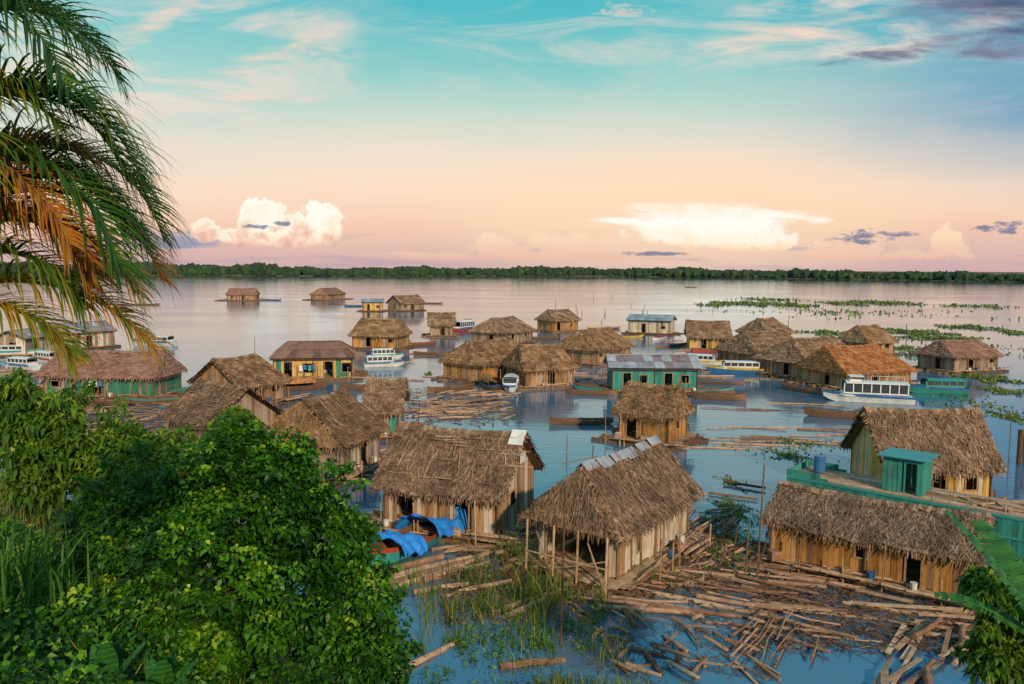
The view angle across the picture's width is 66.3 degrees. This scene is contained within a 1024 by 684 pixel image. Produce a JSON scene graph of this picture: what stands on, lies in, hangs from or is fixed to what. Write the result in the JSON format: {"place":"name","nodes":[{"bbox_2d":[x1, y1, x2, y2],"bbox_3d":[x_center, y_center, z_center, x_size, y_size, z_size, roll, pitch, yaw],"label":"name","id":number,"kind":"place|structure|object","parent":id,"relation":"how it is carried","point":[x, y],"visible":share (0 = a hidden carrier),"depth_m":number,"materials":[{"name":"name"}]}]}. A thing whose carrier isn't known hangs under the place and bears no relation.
{"place":"outdoors","nodes":[
{"label":"outdoors","id":0,"kind":"place"},
{"bbox_2d":[0,474,866,683],"bbox_3d":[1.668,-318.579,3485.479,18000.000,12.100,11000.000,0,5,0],"label":"ground","id":1,"kind":"structure","parent":0,"point":[36,528],"depth_m":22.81,"materials":[{"name":"green plant"}]},
{"bbox_2d":[0,367,194,521],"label":"broadleaf tree","id":2,"kind":"object","parent":1,"relation":"on","point":[49,458],"visible":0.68,"depth_m":24.41,"materials":[{"name":"green plant"}]},
{"bbox_2d":[0,0,197,381],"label":"areca palm","id":3,"kind":"object","parent":1,"relation":"on","point":[18,179],"visible":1,"depth_m":6.92,"materials":[{"name":"plant"}]},
{"bbox_2d":[0,503,219,683],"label":"undergrowth","id":4,"kind":"object","parent":1,"relation":"on","point":[63,670],"visible":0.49,"depth_m":12.29,"materials":[{"name":"green plant"}]},
{"bbox_2d":[0,501,143,617],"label":"tall grass","id":5,"kind":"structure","parent":4,"relation":"on","point":[37,587],"depth_m":13.56,"materials":[{"name":"plant"}]},
{"bbox_2d":[77,642,156,683],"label":"banana plant","id":6,"kind":"object","parent":1,"relation":"on","point":[105,653],"visible":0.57,"depth_m":10.91,"materials":[{"name":"green plant"}]},
{"bbox_2d":[145,657,198,683],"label":"banana plant","id":7,"kind":"object","parent":1,"relation":"on","point":[157,674],"visible":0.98,"depth_m":11.49,"materials":[{"name":"green plant"}]},
{"bbox_2d":[171,404,270,598],"bbox_3d":[-7.569,4.743,20.631,2.766,6.304,2.270,0,5,0],"label":"broadleaf tree","id":8,"kind":"object","parent":1,"relation":"on","point":[176,449],"visible":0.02,"depth_m":20.24,"materials":[{"name":"green plant"}]},
{"bbox_2d":[30,411,424,683],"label":"leafy tree","id":9,"kind":"object","parent":1,"relation":"on","point":[206,499],"visible":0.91,"depth_m":15.33,"materials":[{"name":"green plant"}]},
{"bbox_2d":[934,509,1023,634],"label":"banana plant","id":10,"kind":"object","parent":1,"relation":"on","point":[1002,571],"visible":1,"depth_m":11.88,"materials":[{"name":"green plant"}]},
{"bbox_2d":[948,556,1023,683],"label":"leafy shrub","id":11,"kind":"object","parent":1,"relation":"on","point":[994,647],"visible":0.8,"depth_m":13.25,"materials":[{"name":"green plant"}]},
{"bbox_2d":[0,274,1023,683],"bbox_3d":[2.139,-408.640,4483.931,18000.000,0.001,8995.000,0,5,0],"label":"river water","id":12,"kind":"structure","parent":0,"point":[200,322],"depth_m":81.45,"materials":[{"name":"liquid"}]},
{"bbox_2d":[49,391,183,398],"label":"raft","id":13,"kind":"object","parent":12,"relation":"on","point":[178,393],"visible":0.16,"depth_m":71.84,"materials":[{"name":"brown wood"}]},
{"bbox_2d":[44,372,180,396],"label":"walls","id":14,"kind":"structure","parent":13,"relation":"on","point":[144,387],"depth_m":71.06,"materials":[{"name":"green wood"}]},
{"bbox_2d":[34,349,187,382],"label":"roof","id":15,"kind":"structure","parent":14,"relation":"on","point":[119,364],"depth_m":71.58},
{"bbox_2d":[265,397,302,404],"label":"raft","id":16,"kind":"object","parent":12,"relation":"on","point":[279,401],"visible":0.07,"depth_m":69.59,"materials":[{"name":"brown wood"}]},
{"bbox_2d":[197,364,283,401],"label":"walls","id":17,"kind":"structure","parent":16,"relation":"on","point":[213,373],"depth_m":67.50,"materials":[{"name":"brown wood"}]},
{"bbox_2d":[186,353,292,390],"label":"roof","id":18,"kind":"structure","parent":17,"relation":"on","point":[255,370],"depth_m":67.88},
{"bbox_2d":[285,375,326,390],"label":"thatch canopy boat","id":19,"kind":"object","parent":12,"relation":"on","point":[299,383],"visible":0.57,"depth_m":76.80,"materials":[{"name":"brown wood"}]},
{"bbox_2d":[284,368,367,381],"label":"raft","id":20,"kind":"object","parent":12,"relation":"on","point":[356,373],"visible":0.39,"depth_m":84.91,"materials":[{"name":"brown wood"}]},
{"bbox_2d":[274,359,353,377],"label":"walls","id":21,"kind":"structure","parent":20,"relation":"on","point":[281,365],"depth_m":83.18,"materials":[{"name":"yellow wood"}]},
{"bbox_2d":[267,340,356,360],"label":"roof","id":22,"kind":"structure","parent":21,"relation":"on","point":[322,350],"depth_m":84.14,"materials":[{"name":"metal"}]},
{"bbox_2d":[320,453,384,489],"bbox_3d":[-11.481,7.547,46.904,6.771,0.516,8.256,2,6,17],"label":"raft","id":23,"kind":"object","parent":12,"relation":"on","point":[357,473],"visible":0.06,"depth_m":44.87,"materials":[{"name":"brown wood"}]},
{"bbox_2d":[306,404,379,477],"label":"frame posts","id":24,"kind":"object","parent":23,"relation":"on","point":[360,451],"visible":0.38,"depth_m":45.93,"materials":[{"name":"brown wood"}]},
{"bbox_2d":[264,388,389,454],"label":"roof","id":25,"kind":"structure","parent":24,"relation":"on","point":[313,419],"depth_m":44.74,"materials":[{"name":"brown plant"}]},
{"bbox_2d":[308,432,377,476],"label":"walls","id":26,"kind":"structure","parent":23,"relation":"on","point":[368,449],"depth_m":45.28,"materials":[{"name":"brown wood"}]},
{"bbox_2d":[353,343,417,350],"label":"raft","id":27,"kind":"object","parent":12,"relation":"on","point":[401,348],"visible":0.36,"depth_m":115.64,"materials":[{"name":"brown wood"}]},
{"bbox_2d":[353,335,408,347],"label":"walls","id":28,"kind":"structure","parent":27,"relation":"on","point":[385,342],"depth_m":115.63,"materials":[{"name":"orange wood"}]},
{"bbox_2d":[347,317,412,338],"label":"roof","id":29,"kind":"structure","parent":28,"relation":"on","point":[364,327],"depth_m":116.29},
{"bbox_2d":[380,420,424,440],"bbox_3d":[-9.164,6.573,57.411,5.488,0.515,6.179,0,5,-2],"label":"raft","id":30,"kind":"object","parent":12,"relation":"on","point":[389,437],"visible":0.12,"depth_m":54.99,"materials":[{"name":"brown wood"}]},
{"bbox_2d":[376,407,403,432],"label":"walls","id":31,"kind":"structure","parent":30,"relation":"on","point":[390,421],"depth_m":54.97,"materials":[{"name":"teal wood"}]},
{"bbox_2d":[361,377,411,418],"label":"roof","id":32,"kind":"structure","parent":31,"relation":"on","point":[395,400],"depth_m":55.70,"materials":[{"name":"brown plant"}]},
{"bbox_2d":[370,503,470,565],"bbox_3d":[-4.063,8.184,33.822,2.625,1.482,6.400,3,6,30],"label":"tarp covered canoe","id":33,"kind":"object","parent":12,"relation":"on","point":[399,544],"visible":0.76,"depth_m":33.44,"materials":[{"name":"teal paint"}]},
{"bbox_2d":[0,340,850,587],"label":"driftwood","id":34,"kind":"object","parent":12,"relation":"on","point":[454,548],"visible":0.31,"depth_m":59.21,"materials":[{"name":"brown wood"}]},
{"bbox_2d":[119,404,759,683],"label":"weeds","id":35,"kind":"object","parent":12,"relation":"in","point":[505,633],"visible":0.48,"depth_m":25.86,"materials":[{"name":"green plant"}]},
{"bbox_2d":[421,333,462,337],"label":"raft","id":36,"kind":"object","parent":12,"relation":"on","point":[425,335],"visible":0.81,"depth_m":136.67,"materials":[{"name":"brown wood"}]},
{"bbox_2d":[431,326,452,335],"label":"walls","id":37,"kind":"structure","parent":36,"relation":"on","point":[446,330],"depth_m":136.52,"materials":[{"name":"brown wood"}]},
{"bbox_2d":[426,312,455,328],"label":"roof","id":38,"kind":"structure","parent":37,"relation":"on","point":[439,319],"depth_m":137.25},
{"bbox_2d":[361,498,535,549],"bbox_3d":[-2.441,8.454,37.743,9.188,0.515,6.937,2,6,19],"label":"raft","id":39,"kind":"object","parent":12,"relation":"on","point":[408,511],"visible":0.17,"depth_m":35.35,"materials":[{"name":"brown wood"}]},
{"bbox_2d":[385,448,532,533],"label":"walls","id":40,"kind":"structure","parent":39,"relation":"on","point":[520,492],"depth_m":35.61,"materials":[{"name":"brown wood"}]},
{"bbox_2d":[368,421,545,508],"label":"roof","id":41,"kind":"structure","parent":40,"relation":"on","point":[421,446],"depth_m":35.79,"materials":[{"name":"brown plant"}]},
{"bbox_2d":[389,434,532,485],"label":"roof weights","id":42,"kind":"object","parent":41,"relation":"on","point":[453,455],"visible":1,"depth_m":35.92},
{"bbox_2d":[380,500,535,545],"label":"poles and clutter","id":43,"kind":"object","parent":12,"relation":"on","point":[458,533],"visible":0.65,"depth_m":34.23,"materials":[{"name":"brown wood"}]},
{"bbox_2d":[366,551,565,673],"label":"floating logs","id":44,"kind":"object","parent":12,"relation":"on","point":[433,568],"visible":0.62,"depth_m":29.74,"materials":[{"name":"brown wood"}]},
{"bbox_2d":[431,369,501,384],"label":"raft","id":45,"kind":"object","parent":12,"relation":"on","point":[443,378],"visible":0.27,"depth_m":83.31,"materials":[{"name":"brown wood"}]},
{"bbox_2d":[444,362,505,379],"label":"walls","id":46,"kind":"structure","parent":45,"relation":"on","point":[472,372],"depth_m":83.45,"materials":[{"name":"orange wood"}]},
{"bbox_2d":[437,336,518,368],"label":"roof","id":47,"kind":"structure","parent":46,"relation":"on","point":[487,352],"depth_m":83.82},
{"bbox_2d":[1,367,978,673],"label":"driftwood debris","id":48,"kind":"object","parent":12,"relation":"on","point":[763,597],"visible":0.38,"depth_m":28.42,"materials":[{"name":"brown wood"}]},
{"bbox_2d":[471,318,534,343],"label":"frame posts","id":49,"kind":"object","parent":12,"relation":"on","point":[509,333],"visible":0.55,"depth_m":124.64,"materials":[{"name":"brown wood"}]},
{"bbox_2d":[467,315,535,335],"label":"roof","id":50,"kind":"structure","parent":49,"relation":"on","point":[513,324],"depth_m":123.58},
{"bbox_2d":[401,527,657,670],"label":"reeds","id":51,"kind":"object","parent":12,"relation":"in","point":[516,552],"visible":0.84,"depth_m":27.55,"materials":[{"name":"green plant"}]},
{"bbox_2d":[494,377,573,390],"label":"raft","id":52,"kind":"object","parent":12,"relation":"on","point":[536,387],"visible":0.17,"depth_m":78.69,"materials":[{"name":"brown wood"}]},
{"bbox_2d":[506,366,571,385],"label":"walls","id":53,"kind":"structure","parent":52,"relation":"on","point":[534,378],"depth_m":78.95,"materials":[{"name":"brown wood"}]},
{"bbox_2d":[500,343,580,374],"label":"roof","id":54,"kind":"structure","parent":53,"relation":"on","point":[554,357],"depth_m":79.68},
{"bbox_2d":[549,416,613,424],"bbox_3d":[5.380,6.152,60.869,5.000,0.735,1.250,0,5,0],"label":"canoe","id":55,"kind":"object","parent":12,"relation":"on","point":[577,421],"visible":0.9,"depth_m":60.57,"materials":[{"name":"brown wood"}]},
{"bbox_2d":[576,356,607,367],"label":"raft","id":56,"kind":"object","parent":12,"relation":"on","point":[592,365],"visible":0.16,"depth_m":97.32,"materials":[{"name":"brown wood"}]},
{"bbox_2d":[565,348,629,363],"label":"walls","id":57,"kind":"structure","parent":56,"relation":"on","point":[581,356],"depth_m":98.31,"materials":[{"name":"brown wood"}]},
{"bbox_2d":[498,519,718,602],"bbox_3d":[4.399,7.996,33.233,5.635,2.348,10.471,4,7,36],"label":"raft","id":58,"kind":"object","parent":12,"relation":"on","point":[627,579],"visible":0.48,"depth_m":30.79,"materials":[{"name":"brown wood"}]},
{"bbox_2d":[538,502,686,577],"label":"walls","id":59,"kind":"structure","parent":58,"relation":"on","point":[668,534],"depth_m":31.57,"materials":[{"name":"brown wood"}]},
{"bbox_2d":[536,471,695,579],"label":"frame posts","id":60,"kind":"object","parent":12,"relation":"on","point":[617,555],"visible":0.33,"depth_m":31.70,"materials":[{"name":"brown wood"}]},
{"bbox_2d":[517,440,708,549],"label":"roof","id":61,"kind":"structure","parent":60,"relation":"on","point":[602,503],"depth_m":30.85,"materials":[{"name":"brown plant"}]},
{"bbox_2d":[576,435,661,470],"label":"ridge sheets","id":62,"kind":"object","parent":61,"relation":"on","point":[605,461],"visible":0.98,"depth_m":32.87,"materials":[{"name":"metal"}]},
{"bbox_2d":[254,293,1011,645],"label":"mooring poles","id":63,"kind":"object","parent":12,"relation":"on","point":[762,487],"visible":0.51,"depth_m":30.12,"materials":[{"name":"brown wood"}]},
{"bbox_2d":[591,428,708,451],"bbox_3d":[9.910,6.863,55.374,7.152,0.513,5.195,4,6,32],"label":"raft","id":64,"kind":"object","parent":12,"relation":"on","point":[688,438],"visible":0.4,"depth_m":54.43,"materials":[{"name":"brown wood"}]},
{"bbox_2d":[620,414,685,442],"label":"walls","id":65,"kind":"structure","parent":64,"relation":"on","point":[658,429],"depth_m":53.86,"materials":[{"name":"orange wood"}]},
{"bbox_2d":[609,380,697,423],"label":"roof","id":66,"kind":"structure","parent":65,"relation":"on","point":[651,402],"depth_m":53.98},
{"bbox_2d":[597,383,704,394],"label":"raft","id":67,"kind":"object","parent":12,"relation":"on","point":[620,390],"visible":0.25,"depth_m":77.03,"materials":[{"name":"brown wood"}]},
{"bbox_2d":[608,361,696,390],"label":"walls","id":68,"kind":"structure","parent":67,"relation":"on","point":[662,377],"depth_m":75.97,"materials":[{"name":"teal wood"}]},
{"bbox_2d":[603,354,702,370],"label":"roof","id":69,"kind":"structure","parent":68,"relation":"on","point":[648,361],"depth_m":76.67,"materials":[{"name":"metal"}]},
{"bbox_2d":[621,331,683,335],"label":"raft","id":70,"kind":"object","parent":12,"relation":"on","point":[670,334],"visible":0.61,"depth_m":145.12,"materials":[{"name":"brown wood"}]},
{"bbox_2d":[629,319,674,333],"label":"walls","id":71,"kind":"structure","parent":70,"relation":"on","point":[641,326],"depth_m":144.82,"materials":[{"name":"white wood"}]},
{"bbox_2d":[636,517,712,580],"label":"poles and clutter","id":72,"kind":"object","parent":12,"relation":"on","point":[678,546],"visible":0.94,"depth_m":32.50,"materials":[{"name":"brown wood"}]},
{"bbox_2d":[573,598,788,683],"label":"floating logs","id":73,"kind":"object","parent":12,"relation":"on","point":[632,667],"visible":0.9,"depth_m":24.72,"materials":[{"name":"brown wood"}]},
{"bbox_2d":[676,345,705,349],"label":"raft","id":74,"kind":"object","parent":12,"relation":"on","point":[683,347],"visible":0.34,"depth_m":119.40,"materials":[{"name":"brown wood"}]},
{"bbox_2d":[687,338,728,347],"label":"walls","id":75,"kind":"structure","parent":74,"relation":"on","point":[695,343],"depth_m":116.73,"materials":[{"name":"yellow wood"}]},
{"bbox_2d":[683,319,732,340],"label":"roof","id":76,"kind":"structure","parent":75,"relation":"on","point":[707,330],"depth_m":117.31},
{"bbox_2d":[424,296,1023,553],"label":"floating water plants","id":77,"kind":"object","parent":12,"relation":"on","point":[993,379],"visible":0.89,"depth_m":135.67,"materials":[{"name":"plant"}]},
{"bbox_2d":[706,360,763,373],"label":"ferry","id":78,"kind":"object","parent":12,"relation":"on","point":[738,367],"visible":0.95,"depth_m":90.54,"materials":[{"name":"blue paint"}]},
{"bbox_2d":[565,560,977,653],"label":"floating logs","id":79,"kind":"object","parent":12,"relation":"on","point":[659,606],"visible":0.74,"depth_m":27.97,"materials":[{"name":"brown wood"}]},
{"bbox_2d":[784,378,874,389],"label":"raft","id":80,"kind":"object","parent":12,"relation":"on","point":[812,384],"visible":0.2,"depth_m":81.43,"materials":[{"name":"brown wood"}]},
{"bbox_2d":[801,368,908,386],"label":"walls","id":81,"kind":"structure","parent":80,"relation":"on","point":[815,376],"depth_m":80.71,"materials":[{"name":"brown wood"}]},
{"bbox_2d":[795,343,918,376],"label":"roof","id":82,"kind":"structure","parent":81,"relation":"on","point":[872,358],"depth_m":80.39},
{"bbox_2d":[804,407,859,418],"bbox_3d":[27.054,5.875,64.128,6.000,0.903,1.344,2,6,15],"label":"canoe","id":83,"kind":"object","parent":12,"relation":"on","point":[815,412],"visible":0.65,"depth_m":64.21,"materials":[{"name":"brown wood"}]},
{"bbox_2d":[727,609,991,683],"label":"logs","id":84,"kind":"object","parent":12,"relation":"on","point":[918,630],"visible":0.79,"depth_m":24.66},
{"bbox_2d":[823,374,915,404],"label":"passenger ferry","id":85,"kind":"object","parent":12,"relation":"on","point":[855,388],"visible":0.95,"depth_m":70.92,"materials":[{"name":"white paint"}]},
{"bbox_2d":[748,480,1014,605],"bbox_3d":[14.619,7.968,31.667,9.962,3.573,5.918,4,7,35],"label":"thatched hut","id":86,"kind":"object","parent":12,"relation":"in","point":[916,550],"depth_m":30.29,"materials":[{"name":"plant"}]},
{"bbox_2d":[787,447,1023,558],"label":"green houseboat","id":87,"kind":"object","parent":12,"relation":"on","point":[902,468],"visible":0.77,"depth_m":35.88,"materials":[{"name":"teal paint"}]},
{"bbox_2d":[909,378,969,394],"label":"green motorboat","id":88,"kind":"object","parent":12,"relation":"on","point":[941,385],"visible":0.88,"depth_m":76.23,"materials":[{"name":"paint"}]},
{"bbox_2d":[914,353,997,370],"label":"frame posts","id":89,"kind":"object","parent":12,"relation":"on","point":[954,362],"visible":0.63,"depth_m":92.75,"materials":[{"name":"brown wood"}]},
{"bbox_2d":[911,338,1004,360],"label":"roof","id":90,"kind":"structure","parent":89,"relation":"on","point":[975,348],"depth_m":93.50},
{"bbox_2d":[912,365,1008,374],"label":"raft","id":91,"kind":"object","parent":12,"relation":"on","point":[936,370],"visible":0.42,"depth_m":93.04,"materials":[{"name":"brown wood"}]},
{"bbox_2d":[918,354,996,370],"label":"walls","id":92,"kind":"structure","parent":91,"relation":"on","point":[945,363],"depth_m":93.29,"materials":[{"name":"brown wood"}]},
{"bbox_2d":[933,478,1008,499],"bbox_3d":[21.751,8.174,42.087,8.675,0.517,5.768,0,5,0],"label":"raft","id":93,"kind":"object","parent":12,"relation":"on","point":[936,483],"visible":0.05,"depth_m":42.87,"materials":[{"name":"brown wood"}]},
{"bbox_2d":[851,424,990,496],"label":"walls","id":94,"kind":"structure","parent":93,"relation":"on","point":[865,462],"depth_m":41.52,"materials":[{"name":"yellow wood"}]},
{"bbox_2d":[838,406,1008,479],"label":"roof","id":95,"kind":"structure","parent":94,"relation":"on","point":[957,439],"depth_m":40.54,"materials":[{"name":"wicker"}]},
{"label":"frame posts","id":96,"kind":"object","parent":12,"relation":"in","visible":0},
{"bbox_2d":[534,309,581,322],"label":"roof","id":97,"kind":"structure","parent":96,"relation":"on","point":[556,315],"depth_m":149.76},
{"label":"frame posts","id":98,"kind":"object","parent":12,"relation":"in","visible":0},
{"bbox_2d":[559,326,635,353],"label":"roof","id":99,"kind":"structure","parent":98,"relation":"on","point":[601,340],"depth_m":99.39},
{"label":"frame posts","id":100,"kind":"object","parent":12,"relation":"in","visible":0},
{"bbox_2d":[750,335,846,365],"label":"roof","id":101,"kind":"structure","parent":100,"relation":"on","point":[792,352],"depth_m":88.52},
{"bbox_2d":[0,0,1023,271],"label":"sky","id":102,"kind":"structure","parent":0,"point":[763,135],"materials":[{"name":"blue"}]},
{"bbox_2d":[21,268,1023,281],"bbox_3d":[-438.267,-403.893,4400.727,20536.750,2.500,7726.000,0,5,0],"label":"river bank","id":103,"kind":"structure","parent":0,"point":[995,273],"depth_m":1140.63,"materials":[{"name":"green plant"}]},
{"bbox_2d":[0,260,1023,281],"bbox_3d":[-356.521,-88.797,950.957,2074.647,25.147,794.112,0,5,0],"label":"distant forest","id":104,"kind":"object","parent":103,"relation":"on","point":[255,269],"visible":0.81,"depth_m":1115.58,"materials":[{"name":"plant"}]},
{"bbox_3d":[-19.571,6.915,53.174,8.023,0.512,6.340,4,7,37],"label":"raft","id":105,"kind":"object","parent":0,"visible":0},
{"bbox_2d":[170,393,274,441],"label":"walls","id":106,"kind":"structure","parent":105,"relation":"on","point":[261,411],"depth_m":52.10,"materials":[{"name":"brown wood"}]},
{"bbox_2d":[157,378,284,430],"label":"roof","id":107,"kind":"structure","parent":106,"relation":"on","point":[190,407],"depth_m":51.70,"materials":[{"name":"brown plant"}]},
{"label":"raft","id":108,"kind":"object","parent":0,"visible":0},
{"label":"walls","id":109,"kind":"object","parent":108,"relation":"on","visible":0},
{"bbox_2d":[734,317,795,334],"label":"roof","id":110,"kind":"structure","parent":109,"relation":"on","point":[764,324],"depth_m":126.79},
{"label":"raft","id":111,"kind":"object","parent":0,"visible":0},
{"bbox_2d":[719,351,756,360],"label":"walls","id":112,"kind":"structure","parent":111,"relation":"on","point":[727,356],"depth_m":97.83,"materials":[{"name":"brown wood"}]},
{"bbox_2d":[712,329,791,355],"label":"roof","id":113,"kind":"structure","parent":112,"relation":"on","point":[750,342],"depth_m":97.50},
{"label":"frame posts","id":114,"kind":"object","parent":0,"visible":0},
{"bbox_2d":[837,324,898,345],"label":"roof","id":115,"kind":"structure","parent":114,"relation":"on","point":[869,334],"depth_m":111.03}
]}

